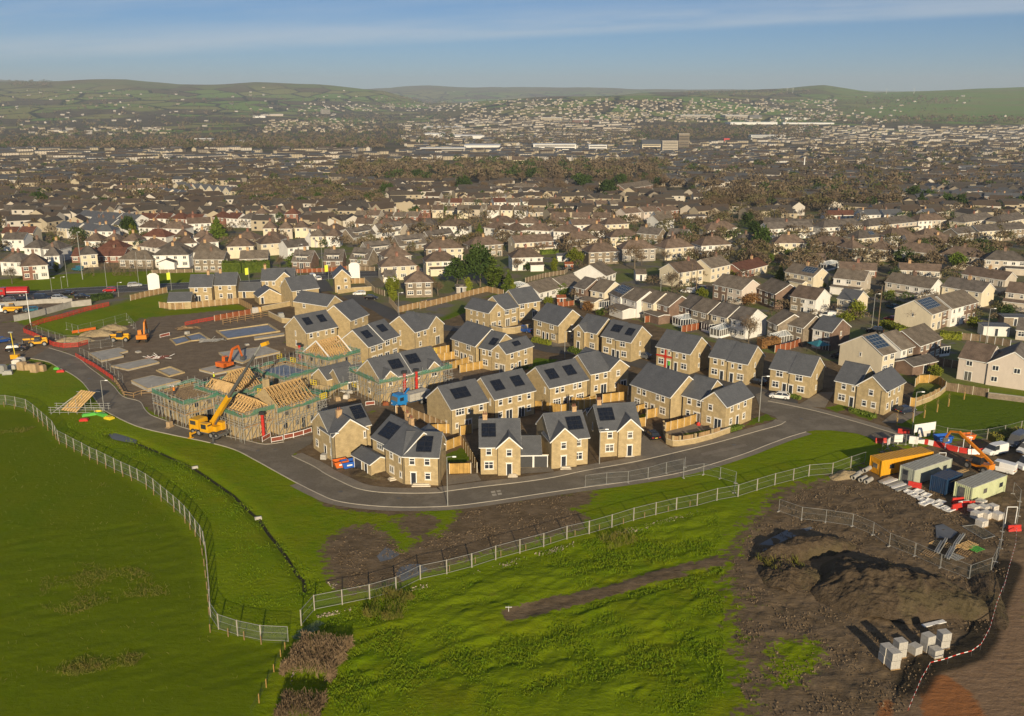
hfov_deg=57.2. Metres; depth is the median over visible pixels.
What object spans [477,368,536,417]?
semi detached house
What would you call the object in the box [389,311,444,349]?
stone house
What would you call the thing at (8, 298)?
parked car
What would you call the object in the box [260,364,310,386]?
unfinished house
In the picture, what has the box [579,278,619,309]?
gabled house
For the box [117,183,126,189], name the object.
gabled house
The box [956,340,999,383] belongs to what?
gabled house
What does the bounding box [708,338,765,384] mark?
semi detached house
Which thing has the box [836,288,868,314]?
gabled house
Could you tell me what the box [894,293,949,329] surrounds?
gabled house
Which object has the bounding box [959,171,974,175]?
gabled house
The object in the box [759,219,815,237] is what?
gabled house
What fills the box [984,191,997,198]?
gabled house
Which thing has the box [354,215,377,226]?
gabled house
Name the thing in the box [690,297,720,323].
gabled house
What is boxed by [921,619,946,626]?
white board
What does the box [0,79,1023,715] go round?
ground
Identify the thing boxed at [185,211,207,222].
gabled house
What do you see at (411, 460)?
window
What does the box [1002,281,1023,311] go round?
gabled house
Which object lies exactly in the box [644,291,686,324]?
gabled house
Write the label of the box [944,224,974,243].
gabled house
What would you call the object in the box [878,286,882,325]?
telegraph pole
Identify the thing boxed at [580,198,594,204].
gabled house
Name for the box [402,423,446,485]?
corner house
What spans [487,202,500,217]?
gabled house
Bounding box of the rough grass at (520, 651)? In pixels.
[63,419,724,715]
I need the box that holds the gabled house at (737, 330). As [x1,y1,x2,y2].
[730,306,767,338]
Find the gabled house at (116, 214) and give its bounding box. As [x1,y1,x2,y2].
[106,210,122,217]
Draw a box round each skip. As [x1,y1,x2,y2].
[332,457,348,468]
[339,458,353,468]
[933,433,953,443]
[961,432,975,440]
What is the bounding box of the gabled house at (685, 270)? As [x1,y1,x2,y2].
[659,256,703,285]
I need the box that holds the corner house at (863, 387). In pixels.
[833,360,906,414]
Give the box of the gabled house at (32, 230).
[19,223,42,240]
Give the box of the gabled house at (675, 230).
[667,226,691,243]
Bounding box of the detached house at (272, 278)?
[261,263,296,292]
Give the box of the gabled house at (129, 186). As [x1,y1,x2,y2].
[127,183,136,190]
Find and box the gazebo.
[807,340,830,353]
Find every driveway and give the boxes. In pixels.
[448,474,480,484]
[521,465,552,473]
[551,341,572,346]
[641,435,669,454]
[666,424,711,433]
[800,392,833,407]
[883,411,922,422]
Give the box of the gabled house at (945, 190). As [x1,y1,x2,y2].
[939,187,952,192]
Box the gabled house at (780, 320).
[766,309,798,336]
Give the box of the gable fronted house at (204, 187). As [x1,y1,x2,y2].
[199,184,210,190]
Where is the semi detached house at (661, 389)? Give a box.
[630,362,693,420]
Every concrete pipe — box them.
[851,472,860,479]
[858,475,867,481]
[862,465,871,472]
[864,477,873,483]
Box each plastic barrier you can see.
[79,418,88,421]
[82,412,95,416]
[96,412,107,416]
[103,415,114,419]
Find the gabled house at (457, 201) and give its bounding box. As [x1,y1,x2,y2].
[450,196,463,206]
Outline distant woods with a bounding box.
[0,79,1023,319]
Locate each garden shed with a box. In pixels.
[455,283,466,292]
[555,295,565,303]
[563,262,573,267]
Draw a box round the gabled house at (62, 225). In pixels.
[55,219,71,237]
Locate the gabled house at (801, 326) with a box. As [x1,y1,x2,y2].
[787,311,819,345]
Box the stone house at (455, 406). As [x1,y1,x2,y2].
[425,378,488,433]
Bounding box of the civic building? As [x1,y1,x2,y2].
[640,140,660,147]
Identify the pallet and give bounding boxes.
[920,549,935,557]
[929,540,945,546]
[944,542,956,548]
[951,553,964,560]
[956,543,972,550]
[956,548,971,556]
[961,540,978,547]
[969,545,984,551]
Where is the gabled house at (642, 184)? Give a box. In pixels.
[616,180,652,190]
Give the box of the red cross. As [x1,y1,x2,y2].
[656,350,671,366]
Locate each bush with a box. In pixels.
[284,253,293,266]
[384,274,399,292]
[524,261,529,270]
[543,296,552,303]
[555,283,571,294]
[565,247,584,263]
[582,301,593,310]
[595,307,607,315]
[695,287,708,296]
[737,292,760,304]
[741,210,754,223]
[768,253,774,261]
[836,310,854,321]
[848,299,867,318]
[885,290,895,299]
[903,252,916,262]
[927,363,943,376]
[966,315,982,327]
[994,304,1018,312]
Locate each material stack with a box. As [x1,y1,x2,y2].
[0,364,7,373]
[2,369,12,374]
[7,364,16,368]
[11,359,20,363]
[16,361,26,370]
[24,363,31,370]
[29,363,39,372]
[39,364,46,371]
[252,307,258,312]
[277,312,284,317]
[320,453,327,459]
[334,396,340,401]
[343,394,349,398]
[348,398,355,402]
[382,401,388,405]
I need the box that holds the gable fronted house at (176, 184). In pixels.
[173,182,185,189]
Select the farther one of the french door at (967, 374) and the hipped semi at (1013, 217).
the hipped semi at (1013, 217)
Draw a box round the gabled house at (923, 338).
[899,323,942,357]
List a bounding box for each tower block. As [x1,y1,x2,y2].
[321,109,329,113]
[661,140,677,151]
[677,133,688,147]
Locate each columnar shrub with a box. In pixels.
[52,261,58,271]
[128,223,136,234]
[388,285,399,301]
[464,277,472,290]
[483,255,508,287]
[550,257,557,270]
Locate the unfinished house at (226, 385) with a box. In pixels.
[204,367,262,417]
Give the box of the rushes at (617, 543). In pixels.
[598,527,637,549]
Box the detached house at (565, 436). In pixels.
[535,403,589,468]
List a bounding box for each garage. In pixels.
[167,292,194,308]
[238,282,261,297]
[253,284,281,303]
[311,360,350,386]
[329,363,362,391]
[384,269,395,283]
[553,239,559,247]
[556,253,568,260]
[633,269,646,280]
[894,353,938,376]
[977,322,1011,336]
[998,313,1023,325]
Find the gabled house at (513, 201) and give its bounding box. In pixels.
[506,196,520,205]
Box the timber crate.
[165,421,173,428]
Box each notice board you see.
[894,435,902,444]
[909,436,918,443]
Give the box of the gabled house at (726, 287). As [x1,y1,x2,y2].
[712,273,759,304]
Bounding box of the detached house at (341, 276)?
[331,264,351,292]
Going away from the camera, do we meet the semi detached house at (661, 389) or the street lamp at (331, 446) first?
the street lamp at (331, 446)
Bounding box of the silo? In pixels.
[349,262,359,277]
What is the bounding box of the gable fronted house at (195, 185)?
[192,183,202,188]
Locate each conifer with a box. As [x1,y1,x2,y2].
[72,227,85,240]
[208,216,228,238]
[475,223,484,235]
[501,271,516,292]
[772,266,784,280]
[890,252,904,263]
[917,192,925,199]
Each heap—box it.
[54,336,94,342]
[79,330,113,336]
[98,324,128,330]
[322,388,354,397]
[343,467,390,479]
[748,535,856,566]
[758,558,823,593]
[810,555,988,624]
[829,470,861,480]
[967,561,1008,629]
[1007,429,1023,447]
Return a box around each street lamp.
[330,432,338,466]
[446,456,455,505]
[599,429,608,463]
[758,376,769,421]
[911,391,924,433]
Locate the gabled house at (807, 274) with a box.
[784,261,829,288]
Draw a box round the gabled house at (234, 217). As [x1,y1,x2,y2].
[226,210,244,227]
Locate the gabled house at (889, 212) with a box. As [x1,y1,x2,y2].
[879,207,901,216]
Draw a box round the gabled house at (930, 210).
[916,206,936,213]
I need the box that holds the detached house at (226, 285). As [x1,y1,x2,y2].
[213,268,240,299]
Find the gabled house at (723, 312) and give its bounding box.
[710,302,740,329]
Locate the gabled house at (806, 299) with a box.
[790,285,831,314]
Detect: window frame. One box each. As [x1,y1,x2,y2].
[904,489,914,493]
[913,488,924,493]
[918,500,929,505]
[921,492,931,497]
[932,502,944,507]
[935,499,946,503]
[942,506,955,511]
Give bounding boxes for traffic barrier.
[875,438,886,442]
[898,428,909,433]
[908,481,921,488]
[918,438,924,443]
[928,440,933,445]
[933,441,944,448]
[946,444,957,451]
[951,497,963,503]
[951,502,962,510]
[959,447,971,453]
[963,500,974,506]
[967,449,979,454]
[1006,524,1021,531]
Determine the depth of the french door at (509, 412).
179.93 m
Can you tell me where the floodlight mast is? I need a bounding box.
[77,235,82,278]
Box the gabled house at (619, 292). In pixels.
[609,283,633,304]
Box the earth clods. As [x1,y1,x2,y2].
[331,482,1009,715]
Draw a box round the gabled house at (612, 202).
[607,197,621,205]
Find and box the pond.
[109,433,136,442]
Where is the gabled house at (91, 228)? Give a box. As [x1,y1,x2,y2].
[85,221,101,237]
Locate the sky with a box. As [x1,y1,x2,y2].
[0,0,1023,90]
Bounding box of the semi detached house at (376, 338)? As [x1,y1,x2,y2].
[339,319,399,363]
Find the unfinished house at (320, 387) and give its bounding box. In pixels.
[306,384,339,399]
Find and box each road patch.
[589,468,626,476]
[701,444,746,455]
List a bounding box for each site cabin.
[869,446,933,476]
[898,453,951,482]
[953,469,1006,500]
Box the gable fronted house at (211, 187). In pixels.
[206,185,218,190]
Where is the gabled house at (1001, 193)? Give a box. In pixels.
[998,191,1010,194]
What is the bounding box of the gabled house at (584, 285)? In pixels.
[573,276,598,302]
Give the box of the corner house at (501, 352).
[478,330,533,372]
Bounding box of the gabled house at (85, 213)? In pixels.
[78,209,92,217]
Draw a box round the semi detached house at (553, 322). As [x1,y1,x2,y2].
[532,302,582,343]
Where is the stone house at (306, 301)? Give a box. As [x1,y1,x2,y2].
[293,290,342,314]
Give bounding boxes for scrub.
[82,262,157,275]
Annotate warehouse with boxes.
[263,114,282,115]
[423,126,464,127]
[423,133,444,136]
[454,134,484,138]
[464,144,500,147]
[675,115,710,117]
[720,115,747,117]
[725,122,777,124]
[748,115,761,118]
[781,117,806,119]
[781,122,833,123]
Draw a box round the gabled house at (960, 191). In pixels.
[951,189,967,193]
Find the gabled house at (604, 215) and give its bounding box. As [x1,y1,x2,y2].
[592,210,610,221]
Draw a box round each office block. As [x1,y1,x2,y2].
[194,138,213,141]
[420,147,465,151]
[533,143,575,149]
[541,117,562,120]
[572,119,588,121]
[588,144,606,149]
[748,135,784,139]
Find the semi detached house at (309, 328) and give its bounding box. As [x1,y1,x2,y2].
[284,309,337,348]
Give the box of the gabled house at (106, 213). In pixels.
[100,209,111,217]
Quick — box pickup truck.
[520,324,532,332]
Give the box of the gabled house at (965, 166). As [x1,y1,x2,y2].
[958,164,974,167]
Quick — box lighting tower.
[8,331,19,358]
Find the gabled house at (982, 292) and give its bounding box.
[941,274,995,307]
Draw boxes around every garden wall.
[0,298,71,306]
[13,299,91,321]
[262,301,289,310]
[268,311,290,322]
[338,286,371,293]
[489,324,529,333]
[663,420,730,445]
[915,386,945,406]
[988,392,1023,402]
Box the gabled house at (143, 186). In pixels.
[137,183,146,191]
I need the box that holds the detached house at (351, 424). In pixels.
[311,403,371,460]
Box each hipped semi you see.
[0,248,15,274]
[4,248,27,275]
[20,249,48,280]
[23,235,49,257]
[42,236,71,260]
[44,242,63,268]
[80,241,98,267]
[84,230,107,246]
[93,220,119,236]
[100,236,132,249]
[102,229,125,243]
[117,246,155,268]
[122,229,145,249]
[137,234,166,252]
[138,217,166,233]
[142,225,175,242]
[152,242,193,269]
[157,237,191,249]
[161,218,193,236]
[171,209,186,222]
[173,226,193,238]
[176,231,197,246]
[190,239,220,256]
[193,226,212,241]
[196,231,218,247]
[212,208,228,226]
[226,234,254,258]
[234,228,262,249]
[239,210,253,227]
[254,205,269,213]
[255,231,280,255]
[258,229,286,240]
[262,218,277,235]
[269,205,285,222]
[278,219,293,238]
[284,205,301,222]
[294,217,309,237]
[298,208,316,218]
[307,218,327,232]
[309,226,326,246]
[323,220,345,231]
[325,225,342,246]
[376,215,394,223]
[377,252,417,282]
[378,244,411,260]
[401,214,416,224]
[403,266,432,297]
[422,215,438,228]
[422,248,453,275]
[423,236,463,259]
[439,216,471,235]
[462,233,502,256]
[483,219,507,238]
[487,213,514,225]
[502,220,527,238]
[508,245,543,271]
[518,213,541,226]
[525,220,553,236]
[544,215,565,233]
[553,222,580,238]
[559,227,597,251]
[581,239,619,264]
[583,220,608,238]
[598,214,629,231]
[605,225,638,247]
[616,237,656,261]
[653,235,694,260]
[662,232,673,240]
[691,233,731,257]
[699,219,734,239]
[701,218,737,236]
[728,230,753,254]
[769,232,806,254]
[809,234,848,256]
[813,216,862,236]
[837,235,865,260]
[844,226,882,245]
[861,214,919,231]
[863,236,893,261]
[878,224,913,246]
[893,240,943,263]
[911,211,946,229]
[913,226,944,234]
[938,244,985,269]
[949,211,994,226]
[982,246,1023,275]
[986,211,1023,223]
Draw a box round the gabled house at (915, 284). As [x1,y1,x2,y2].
[885,272,942,301]
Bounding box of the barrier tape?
[908,529,1016,709]
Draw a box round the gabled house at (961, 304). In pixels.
[935,289,978,326]
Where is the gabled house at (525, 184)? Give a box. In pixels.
[513,182,537,186]
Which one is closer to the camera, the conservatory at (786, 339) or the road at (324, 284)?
the conservatory at (786, 339)
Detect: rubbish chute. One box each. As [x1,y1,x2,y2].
[258,411,264,437]
[402,370,406,391]
[414,368,418,388]
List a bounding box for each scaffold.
[151,376,220,426]
[193,372,272,419]
[215,403,277,442]
[241,384,327,437]
[250,351,319,385]
[291,381,347,393]
[295,342,361,367]
[347,360,453,402]
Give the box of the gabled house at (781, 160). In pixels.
[772,158,786,162]
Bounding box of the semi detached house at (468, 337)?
[450,320,494,362]
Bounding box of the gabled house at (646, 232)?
[637,224,666,244]
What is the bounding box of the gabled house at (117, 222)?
[113,216,122,234]
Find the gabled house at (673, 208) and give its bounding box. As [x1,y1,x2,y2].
[656,203,678,218]
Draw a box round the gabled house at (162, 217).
[157,210,174,222]
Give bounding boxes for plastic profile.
[878,476,893,483]
[882,478,897,484]
[886,480,903,486]
[891,483,907,488]
[895,485,911,491]
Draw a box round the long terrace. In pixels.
[0,205,71,213]
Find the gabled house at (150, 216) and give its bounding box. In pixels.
[142,210,159,219]
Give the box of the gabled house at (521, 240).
[508,231,554,253]
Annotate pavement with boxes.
[290,432,810,510]
[293,419,783,492]
[769,399,916,436]
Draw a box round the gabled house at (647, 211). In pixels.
[638,204,658,220]
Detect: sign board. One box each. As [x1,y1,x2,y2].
[147,273,159,289]
[914,422,935,436]
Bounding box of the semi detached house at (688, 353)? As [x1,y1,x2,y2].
[655,329,711,373]
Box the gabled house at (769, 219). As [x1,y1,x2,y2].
[763,216,812,223]
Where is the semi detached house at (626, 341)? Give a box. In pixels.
[601,319,651,361]
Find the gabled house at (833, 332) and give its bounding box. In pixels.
[812,315,851,350]
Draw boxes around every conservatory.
[514,281,525,287]
[598,297,610,309]
[672,313,691,327]
[701,319,713,332]
[710,323,730,337]
[770,330,791,343]
[818,260,838,270]
[939,343,950,356]
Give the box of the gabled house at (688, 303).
[678,293,702,318]
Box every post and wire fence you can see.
[3,402,284,644]
[251,642,285,709]
[449,501,690,571]
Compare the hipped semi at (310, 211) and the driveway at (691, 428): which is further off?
the hipped semi at (310, 211)
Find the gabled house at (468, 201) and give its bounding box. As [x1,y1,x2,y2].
[463,195,476,204]
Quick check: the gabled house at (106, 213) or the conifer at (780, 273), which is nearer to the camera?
the conifer at (780, 273)
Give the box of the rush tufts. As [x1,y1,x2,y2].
[0,426,237,709]
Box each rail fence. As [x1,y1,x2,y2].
[114,377,151,397]
[222,311,266,322]
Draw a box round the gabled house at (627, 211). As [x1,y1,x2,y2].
[615,205,641,221]
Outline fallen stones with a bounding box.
[286,469,853,712]
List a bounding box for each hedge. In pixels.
[90,292,113,300]
[221,259,269,272]
[531,336,551,345]
[540,249,558,254]
[567,346,581,353]
[729,424,744,431]
[756,336,781,348]
[787,391,801,399]
[848,406,876,417]
[879,319,909,330]
[939,330,962,340]
[985,426,1023,441]
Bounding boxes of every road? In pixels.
[0,268,423,299]
[32,348,908,506]
[317,278,332,291]
[342,295,797,403]
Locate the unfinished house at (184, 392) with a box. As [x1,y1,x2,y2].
[162,384,216,424]
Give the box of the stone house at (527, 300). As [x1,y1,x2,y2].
[505,286,541,320]
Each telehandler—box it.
[2,303,27,313]
[18,335,47,346]
[109,331,130,341]
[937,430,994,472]
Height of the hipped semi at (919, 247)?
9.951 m
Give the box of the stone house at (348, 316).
[327,298,368,337]
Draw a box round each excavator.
[136,319,149,342]
[215,345,244,369]
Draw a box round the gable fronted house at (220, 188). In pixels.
[214,186,227,191]
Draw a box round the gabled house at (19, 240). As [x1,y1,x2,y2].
[1,229,32,250]
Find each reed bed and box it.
[273,686,329,715]
[278,630,354,682]
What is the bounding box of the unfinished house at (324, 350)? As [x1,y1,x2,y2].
[304,335,352,373]
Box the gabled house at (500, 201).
[491,196,505,205]
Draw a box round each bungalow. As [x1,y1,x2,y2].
[71,244,130,262]
[291,247,319,268]
[305,227,331,246]
[323,245,346,266]
[342,223,375,242]
[349,244,378,265]
[355,208,367,215]
[360,236,391,253]
[372,221,403,237]
[383,209,394,219]
[391,231,426,250]
[393,210,407,220]
[400,219,436,234]
[423,227,456,242]
[439,196,449,205]
[445,203,455,214]
[477,196,490,206]
[479,202,486,213]
[490,193,504,197]
[518,277,562,299]
[520,196,533,204]
[528,206,543,216]
[552,273,579,294]
[573,261,616,280]
[594,198,607,206]
[730,255,767,277]
[789,252,825,266]
[820,208,853,219]
[839,259,876,277]
[897,259,941,278]
[901,231,952,247]
[952,206,974,215]
[961,264,1017,286]
[1015,317,1023,339]
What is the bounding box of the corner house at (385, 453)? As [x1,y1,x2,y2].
[351,410,445,483]
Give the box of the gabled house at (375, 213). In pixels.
[367,208,383,220]
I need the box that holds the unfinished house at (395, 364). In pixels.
[357,346,443,402]
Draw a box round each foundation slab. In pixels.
[89,347,127,361]
[111,358,159,370]
[131,375,180,391]
[156,366,184,376]
[170,336,191,344]
[184,332,209,340]
[199,365,243,374]
[216,323,279,339]
[218,346,278,363]
[254,332,284,339]
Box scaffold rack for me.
[48,394,109,413]
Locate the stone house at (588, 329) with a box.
[572,313,610,351]
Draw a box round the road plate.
[935,524,956,538]
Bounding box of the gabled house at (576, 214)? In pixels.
[572,209,590,218]
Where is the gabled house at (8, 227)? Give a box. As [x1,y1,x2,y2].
[1,224,20,237]
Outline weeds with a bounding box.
[755,554,804,568]
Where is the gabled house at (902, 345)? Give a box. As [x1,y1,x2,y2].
[879,329,915,368]
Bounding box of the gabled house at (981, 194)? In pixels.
[971,190,984,197]
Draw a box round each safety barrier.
[23,328,87,347]
[24,302,108,331]
[72,327,95,333]
[75,353,112,378]
[187,317,213,324]
[284,427,311,439]
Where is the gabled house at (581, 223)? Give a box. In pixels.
[568,215,595,230]
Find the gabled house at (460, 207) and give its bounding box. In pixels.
[457,203,468,218]
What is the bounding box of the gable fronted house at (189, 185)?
[183,183,193,189]
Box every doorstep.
[412,483,430,486]
[508,473,517,476]
[560,466,570,469]
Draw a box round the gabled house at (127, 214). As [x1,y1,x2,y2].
[118,210,131,217]
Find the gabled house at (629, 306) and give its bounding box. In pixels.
[609,286,651,318]
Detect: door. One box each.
[32,273,38,278]
[195,295,200,301]
[227,293,232,298]
[348,381,357,391]
[354,458,361,468]
[364,463,367,473]
[410,471,416,483]
[435,335,439,344]
[464,418,471,424]
[499,363,504,372]
[505,318,509,326]
[505,408,512,417]
[505,462,512,474]
[517,405,524,416]
[520,456,532,466]
[533,454,548,466]
[560,454,566,465]
[563,396,567,403]
[576,340,579,348]
[600,382,606,393]
[611,348,615,356]
[620,379,626,385]
[626,444,632,455]
[673,361,677,370]
[693,410,700,422]
[713,417,721,429]
[719,369,723,379]
[729,372,733,381]
[735,414,738,424]
[782,382,786,390]
[788,384,793,393]
[823,340,828,349]
[848,395,854,406]
[902,469,908,482]
[957,486,964,496]
[963,370,972,380]
[994,328,998,335]
[997,280,1002,286]
[1013,318,1017,325]
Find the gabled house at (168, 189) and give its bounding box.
[160,186,173,191]
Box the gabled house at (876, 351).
[838,332,896,372]
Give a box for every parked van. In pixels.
[33,293,50,298]
[72,265,83,270]
[819,311,836,316]
[982,441,1008,456]
[987,459,1017,474]
[1016,442,1023,453]
[1016,455,1023,469]
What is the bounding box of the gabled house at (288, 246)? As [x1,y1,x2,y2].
[278,236,308,258]
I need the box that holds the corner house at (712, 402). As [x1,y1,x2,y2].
[681,374,754,429]
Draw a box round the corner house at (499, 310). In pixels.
[464,293,518,327]
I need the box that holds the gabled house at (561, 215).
[551,209,569,220]
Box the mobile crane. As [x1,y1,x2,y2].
[188,341,268,443]
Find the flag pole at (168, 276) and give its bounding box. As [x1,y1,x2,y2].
[166,272,171,289]
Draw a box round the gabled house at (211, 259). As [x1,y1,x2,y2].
[193,247,230,271]
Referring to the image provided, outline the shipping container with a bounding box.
[929,468,962,495]
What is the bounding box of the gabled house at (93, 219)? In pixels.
[86,214,100,222]
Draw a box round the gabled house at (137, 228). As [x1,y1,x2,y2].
[120,221,141,235]
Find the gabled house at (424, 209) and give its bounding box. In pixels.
[419,202,431,217]
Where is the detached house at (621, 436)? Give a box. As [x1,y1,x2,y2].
[583,397,643,456]
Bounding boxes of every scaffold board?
[61,390,82,409]
[64,390,84,410]
[67,391,87,410]
[70,391,90,410]
[72,391,92,411]
[75,392,94,411]
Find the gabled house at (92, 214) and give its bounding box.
[87,209,102,218]
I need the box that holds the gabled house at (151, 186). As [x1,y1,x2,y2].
[147,183,156,192]
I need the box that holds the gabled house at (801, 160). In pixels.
[798,159,815,161]
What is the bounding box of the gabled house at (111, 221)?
[103,215,118,224]
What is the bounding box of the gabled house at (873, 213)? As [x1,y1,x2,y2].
[853,207,880,220]
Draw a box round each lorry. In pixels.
[0,286,29,296]
[391,387,430,405]
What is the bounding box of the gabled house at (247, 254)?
[239,247,270,267]
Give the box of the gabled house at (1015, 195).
[1011,191,1023,197]
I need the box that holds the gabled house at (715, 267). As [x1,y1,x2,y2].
[697,252,731,281]
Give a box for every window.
[41,272,46,276]
[377,442,383,451]
[389,464,394,474]
[407,290,413,294]
[408,458,415,465]
[423,458,430,466]
[424,472,431,480]
[425,290,431,294]
[455,408,464,416]
[482,358,487,365]
[484,460,493,469]
[485,448,491,455]
[498,399,502,406]
[498,410,502,417]
[506,448,512,456]
[526,404,531,411]
[553,397,560,403]
[560,441,566,449]
[576,392,583,397]
[577,439,581,446]
[577,451,582,460]
[603,346,608,353]
[605,443,614,452]
[606,338,611,343]
[606,432,612,438]
[619,341,625,347]
[620,350,626,357]
[627,431,633,438]
[634,397,640,405]
[658,357,663,364]
[659,406,665,415]
[680,362,686,370]
[685,409,690,416]
[686,398,691,405]
[696,400,701,407]
[706,415,711,423]
[708,403,712,411]
[711,367,717,375]
[731,328,736,334]
[736,373,743,380]
[739,329,743,335]
[771,380,779,388]
[775,371,782,377]
[790,304,797,310]
[795,375,802,382]
[797,385,804,393]
[838,393,845,401]
[861,399,866,406]
[868,388,873,396]
[870,401,876,408]
[872,461,877,468]
[889,463,894,468]
[965,360,972,366]
[990,375,997,382]
[991,364,999,371]
[1007,293,1013,297]
[1013,367,1021,374]
[1017,331,1023,336]
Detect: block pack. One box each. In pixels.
[877,642,894,664]
[885,647,901,670]
[893,637,907,658]
[907,641,922,656]
[920,631,935,652]
[928,645,943,659]
[935,628,951,649]
[967,503,979,511]
[970,509,983,518]
[975,498,987,504]
[975,517,988,528]
[979,503,989,510]
[981,509,992,519]
[987,503,999,511]
[992,510,1003,520]
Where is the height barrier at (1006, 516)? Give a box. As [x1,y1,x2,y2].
[1004,507,1017,527]
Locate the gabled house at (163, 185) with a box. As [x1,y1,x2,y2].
[157,183,166,187]
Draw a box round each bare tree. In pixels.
[3,267,18,283]
[275,255,283,267]
[432,280,444,295]
[512,257,522,271]
[517,172,525,181]
[554,180,566,186]
[587,185,598,190]
[590,177,602,183]
[622,243,649,268]
[638,255,647,264]
[660,175,670,187]
[661,250,673,261]
[662,270,682,291]
[701,199,713,205]
[723,196,735,205]
[739,313,760,343]
[751,198,765,206]
[792,190,802,197]
[860,196,872,202]
[874,184,885,189]
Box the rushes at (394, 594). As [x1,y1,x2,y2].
[363,584,414,620]
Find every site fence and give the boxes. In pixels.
[5,395,288,641]
[31,325,77,342]
[66,314,135,332]
[79,348,122,378]
[300,452,865,625]
[584,459,683,486]
[682,457,720,478]
[719,467,737,492]
[777,499,1005,578]
[880,434,917,452]
[934,421,1022,439]
[1011,482,1021,524]
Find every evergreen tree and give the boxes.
[30,190,47,198]
[119,215,136,229]
[297,195,308,199]
[379,182,393,190]
[409,168,422,175]
[443,256,470,283]
[454,174,472,186]
[462,240,498,286]
[524,166,538,177]
[571,172,587,179]
[574,173,593,184]
[598,178,619,192]
[614,172,627,183]
[652,176,661,185]
[747,219,760,233]
[751,223,771,247]
[904,184,923,193]
[924,188,936,193]
[942,191,954,199]
[948,252,968,269]
[951,192,967,203]
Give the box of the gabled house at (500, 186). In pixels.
[490,184,506,187]
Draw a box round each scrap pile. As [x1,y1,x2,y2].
[143,353,173,358]
[175,326,200,329]
[198,336,223,342]
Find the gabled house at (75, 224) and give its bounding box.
[65,219,83,238]
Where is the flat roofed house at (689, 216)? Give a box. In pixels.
[681,214,706,225]
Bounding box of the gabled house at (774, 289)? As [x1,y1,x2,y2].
[757,277,795,308]
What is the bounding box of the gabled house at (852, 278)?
[829,265,871,294]
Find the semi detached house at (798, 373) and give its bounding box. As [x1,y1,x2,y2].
[768,349,825,397]
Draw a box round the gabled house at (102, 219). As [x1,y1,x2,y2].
[94,215,109,224]
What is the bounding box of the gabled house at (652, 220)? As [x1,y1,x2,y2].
[646,212,674,229]
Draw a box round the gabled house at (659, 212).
[650,211,672,216]
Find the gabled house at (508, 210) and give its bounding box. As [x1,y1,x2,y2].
[501,202,514,217]
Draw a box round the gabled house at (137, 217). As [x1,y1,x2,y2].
[129,211,148,223]
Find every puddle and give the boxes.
[377,547,399,561]
[396,564,427,580]
[761,527,812,549]
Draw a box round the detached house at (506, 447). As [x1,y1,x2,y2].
[478,411,548,475]
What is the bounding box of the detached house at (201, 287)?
[188,269,214,301]
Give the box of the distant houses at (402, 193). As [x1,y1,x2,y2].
[0,86,1023,231]
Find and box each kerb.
[30,358,805,506]
[49,347,281,443]
[292,421,785,492]
[770,401,908,437]
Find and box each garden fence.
[130,287,166,300]
[152,269,192,272]
[159,298,238,309]
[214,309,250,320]
[239,298,251,310]
[296,266,346,272]
[347,266,374,270]
[351,278,364,283]
[364,278,384,295]
[389,297,426,312]
[395,405,446,424]
[420,286,503,308]
[432,423,448,432]
[434,344,451,353]
[437,351,454,360]
[446,435,461,450]
[449,357,468,368]
[449,462,470,473]
[459,361,482,372]
[460,424,471,434]
[461,436,476,471]
[525,267,567,281]
[535,401,561,411]
[557,300,573,306]
[561,396,595,410]
[572,395,595,402]
[602,391,627,402]
[616,383,628,393]
[636,403,644,413]
[639,409,646,426]
[644,315,649,322]
[647,408,656,418]
[665,414,696,430]
[681,322,700,331]
[774,339,799,352]
[910,398,915,405]
[915,374,946,387]
[935,357,958,368]
[946,382,988,396]
[962,333,1010,346]
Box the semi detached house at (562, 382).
[526,358,588,403]
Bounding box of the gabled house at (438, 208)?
[432,203,443,217]
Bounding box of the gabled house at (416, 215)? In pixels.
[407,208,422,221]
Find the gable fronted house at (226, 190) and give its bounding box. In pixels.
[222,186,235,194]
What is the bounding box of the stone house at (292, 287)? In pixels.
[279,274,319,306]
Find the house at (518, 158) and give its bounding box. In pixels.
[512,156,523,162]
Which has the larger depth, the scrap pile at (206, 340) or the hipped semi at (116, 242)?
the hipped semi at (116, 242)
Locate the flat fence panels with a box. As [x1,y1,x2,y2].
[962,524,994,538]
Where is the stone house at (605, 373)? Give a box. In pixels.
[573,347,629,395]
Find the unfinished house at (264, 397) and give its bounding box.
[225,377,316,439]
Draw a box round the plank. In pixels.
[951,472,975,481]
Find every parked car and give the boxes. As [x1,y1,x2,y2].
[0,336,10,341]
[2,296,15,301]
[4,343,25,351]
[15,296,30,300]
[24,306,38,311]
[51,294,67,298]
[59,290,73,295]
[74,293,89,298]
[102,287,116,291]
[127,282,141,286]
[353,290,365,295]
[364,294,378,299]
[640,351,652,358]
[643,429,660,439]
[681,287,695,293]
[693,285,707,289]
[749,376,767,384]
[769,390,789,399]
[831,352,838,357]
[865,326,883,333]
[883,315,894,320]
[886,303,898,308]
[895,404,916,414]
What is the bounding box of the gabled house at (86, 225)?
[80,220,91,237]
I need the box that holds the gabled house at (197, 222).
[186,215,210,232]
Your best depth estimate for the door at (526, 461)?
156.83 m
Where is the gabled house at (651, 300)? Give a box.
[641,288,666,317]
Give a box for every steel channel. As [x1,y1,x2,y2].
[934,541,942,552]
[947,547,955,558]
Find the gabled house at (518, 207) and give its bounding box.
[514,203,527,218]
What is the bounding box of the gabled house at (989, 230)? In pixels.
[969,222,1023,241]
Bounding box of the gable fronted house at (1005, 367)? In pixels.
[985,341,1023,389]

